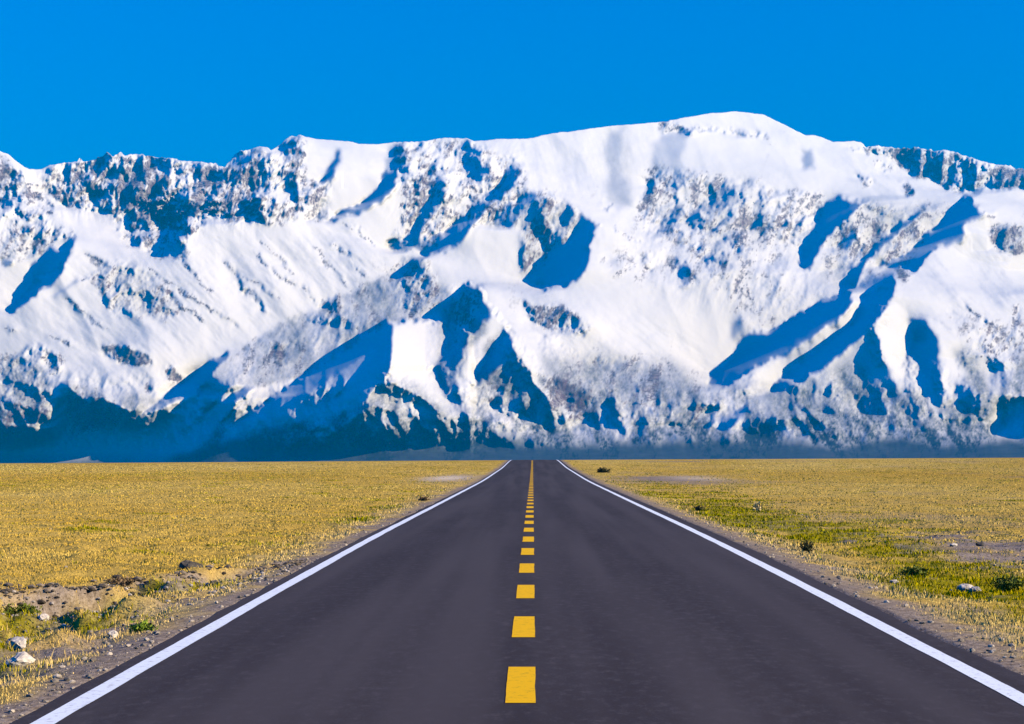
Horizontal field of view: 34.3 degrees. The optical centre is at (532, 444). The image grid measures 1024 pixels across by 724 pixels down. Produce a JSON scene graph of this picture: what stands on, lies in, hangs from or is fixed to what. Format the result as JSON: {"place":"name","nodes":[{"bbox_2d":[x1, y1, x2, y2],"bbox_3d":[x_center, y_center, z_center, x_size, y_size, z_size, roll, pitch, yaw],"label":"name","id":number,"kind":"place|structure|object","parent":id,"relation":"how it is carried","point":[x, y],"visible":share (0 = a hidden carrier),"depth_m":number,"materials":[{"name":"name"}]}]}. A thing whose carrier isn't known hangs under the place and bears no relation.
{"place":"outdoors","nodes":[
{"label":"outdoors","id":0,"kind":"place"},
{"bbox_2d":[0,111,1023,462],"bbox_3d":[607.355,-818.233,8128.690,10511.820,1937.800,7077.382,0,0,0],"label":"mountains","id":1,"kind":"structure","parent":0,"point":[730,285],"depth_m":6519.04,"materials":[{"name":"white snow"}]},
{"bbox_2d":[0,458,1023,723],"bbox_3d":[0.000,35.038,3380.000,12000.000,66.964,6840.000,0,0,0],"label":"ground","id":2,"kind":"structure","parent":0,"point":[198,610],"depth_m":42.56,"materials":[{"name":"yellow plant"}]},
{"bbox_2d":[6,636,26,644],"bbox_3d":[-5.853,2.280,18.972,0.353,0.179,0.249,0,0,-23],"label":"rock","id":3,"kind":"object","parent":2,"relation":"on","point":[8,640],"visible":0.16,"depth_m":18.90,"materials":[{"name":"grey stone"}]},
{"bbox_2d":[11,637,26,648],"bbox_3d":[-5.108,1.977,16.506,0.160,0.122,0.153,0,0,21],"label":"rock","id":4,"kind":"object","parent":2,"relation":"on","point":[20,642],"visible":0.97,"depth_m":16.46,"materials":[{"name":"stone"}]},
{"bbox_2d":[5,653,35,666],"bbox_3d":[-4.680,1.973,15.166,0.287,0.140,0.187,0,0,-40],"label":"rock","id":5,"kind":"object","parent":2,"relation":"on","point":[21,659],"visible":0.98,"depth_m":15.11,"materials":[{"name":"stone"}]},
{"bbox_2d":[0,601,42,616],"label":"shrub","id":6,"kind":"object","parent":2,"relation":"on","point":[19,608],"visible":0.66,"depth_m":21.57,"materials":[{"name":"green plant"}]},
{"bbox_2d":[37,613,48,621],"bbox_3d":[-6.125,2.163,20.710,0.142,0.107,0.148,0,0,-1],"label":"rock","id":7,"kind":"object","parent":2,"relation":"on","point":[41,617],"visible":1,"depth_m":20.67,"materials":[{"name":"stone"}]},
{"bbox_2d":[107,630,118,637],"bbox_3d":[-4.322,1.948,17.059,0.106,0.084,0.091,0,0,-40],"label":"rock","id":8,"kind":"object","parent":2,"relation":"on","point":[112,633],"visible":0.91,"depth_m":17.04,"materials":[{"name":"stone"}]},
{"bbox_2d":[102,576,135,585],"bbox_3d":[-5.931,1.952,23.827,0.556,0.162,0.462,0,0,-35],"label":"shrub","id":9,"kind":"object","parent":2,"relation":"on","point":[130,581],"visible":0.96,"depth_m":23.79,"materials":[{"name":"brown plant"}]},
{"bbox_2d":[126,619,158,631],"bbox_3d":[-4.071,1.884,17.266,0.292,0.142,0.263,0,0,-36],"label":"shrub","id":10,"kind":"object","parent":2,"relation":"on","point":[142,626],"visible":0.99,"depth_m":17.23,"materials":[{"name":"green plant"}]},
{"bbox_2d":[179,560,202,568],"bbox_3d":[-5.404,1.915,26.219,0.382,0.198,0.177,0,0,-11],"label":"rock","id":11,"kind":"object","parent":2,"relation":"on","point":[184,564],"visible":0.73,"depth_m":26.16,"materials":[{"name":"stone"}]},
{"bbox_2d":[418,495,429,500],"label":"shrub","id":12,"kind":"object","parent":2,"relation":"on","point":[423,499],"visible":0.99,"depth_m":63.64,"materials":[{"name":"brown plant"}]},
{"bbox_2d":[596,467,609,472],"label":"shrub","id":13,"kind":"object","parent":2,"relation":"on","point":[602,470],"visible":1,"depth_m":146.77,"materials":[{"name":"green plant"}]},
{"bbox_2d":[694,505,707,510],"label":"shrub","id":14,"kind":"object","parent":2,"relation":"on","point":[698,507],"visible":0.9,"depth_m":55.01,"materials":[{"name":"green plant"}]},
{"bbox_2d":[752,501,761,511],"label":"grass tuft","id":15,"kind":"object","parent":2,"relation":"on","point":[757,506],"visible":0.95,"depth_m":55.40,"materials":[{"name":"plant"}]},
{"bbox_2d":[797,537,817,551],"bbox_3d":[5.243,1.920,31.756,0.353,0.300,0.365,0,0,-18],"label":"shrub","id":16,"kind":"object","parent":2,"relation":"on","point":[806,548],"visible":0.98,"depth_m":31.71,"materials":[{"name":"green plant"}]},
{"bbox_2d":[899,564,929,575],"bbox_3d":[6.105,1.996,26.531,0.467,0.201,0.475,0,0,-40],"label":"shrub","id":17,"kind":"object","parent":2,"relation":"on","point":[919,570],"visible":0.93,"depth_m":26.50,"materials":[{"name":"green plant"}]},
{"bbox_2d":[956,584,972,592],"bbox_3d":[6.273,2.084,24.053,0.260,0.151,0.180,0,0,10],"label":"rock","id":18,"kind":"object","parent":2,"relation":"on","point":[960,587],"visible":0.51,"depth_m":24.00,"materials":[{"name":"stone"}]},
{"bbox_2d":[969,586,980,591],"bbox_3d":[6.218,2.042,23.280,0.185,0.108,0.157,0,0,-17],"label":"rock","id":19,"kind":"object","parent":2,"relation":"on","point":[972,588],"visible":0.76,"depth_m":23.25,"materials":[{"name":"grey stone"}]},
{"bbox_2d":[976,542,984,545],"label":"rock","id":20,"kind":"object","parent":2,"relation":"on","point":[980,544],"visible":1,"depth_m":33.98,"materials":[{"name":"stone"}]},
{"bbox_2d":[990,572,1023,589],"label":"shrub","id":21,"kind":"object","parent":2,"relation":"on","point":[1006,584],"visible":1,"depth_m":23.34,"materials":[{"name":"green plant"}]},
{"bbox_2d":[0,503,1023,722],"bbox_3d":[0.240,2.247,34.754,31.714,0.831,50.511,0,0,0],"label":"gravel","id":22,"kind":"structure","parent":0,"point":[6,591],"depth_m":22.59,"materials":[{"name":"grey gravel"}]},
{"bbox_2d":[0,0,1023,168],"label":"sky","id":23,"kind":"structure","parent":0,"point":[207,81],"materials":[{"name":"blue"}]},
{"bbox_2d":[11,460,1023,723],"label":"road","id":24,"kind":"structure","parent":0,"point":[533,592],"depth_m":15.79,"materials":[{"name":"grey asphalt"}]}
]}

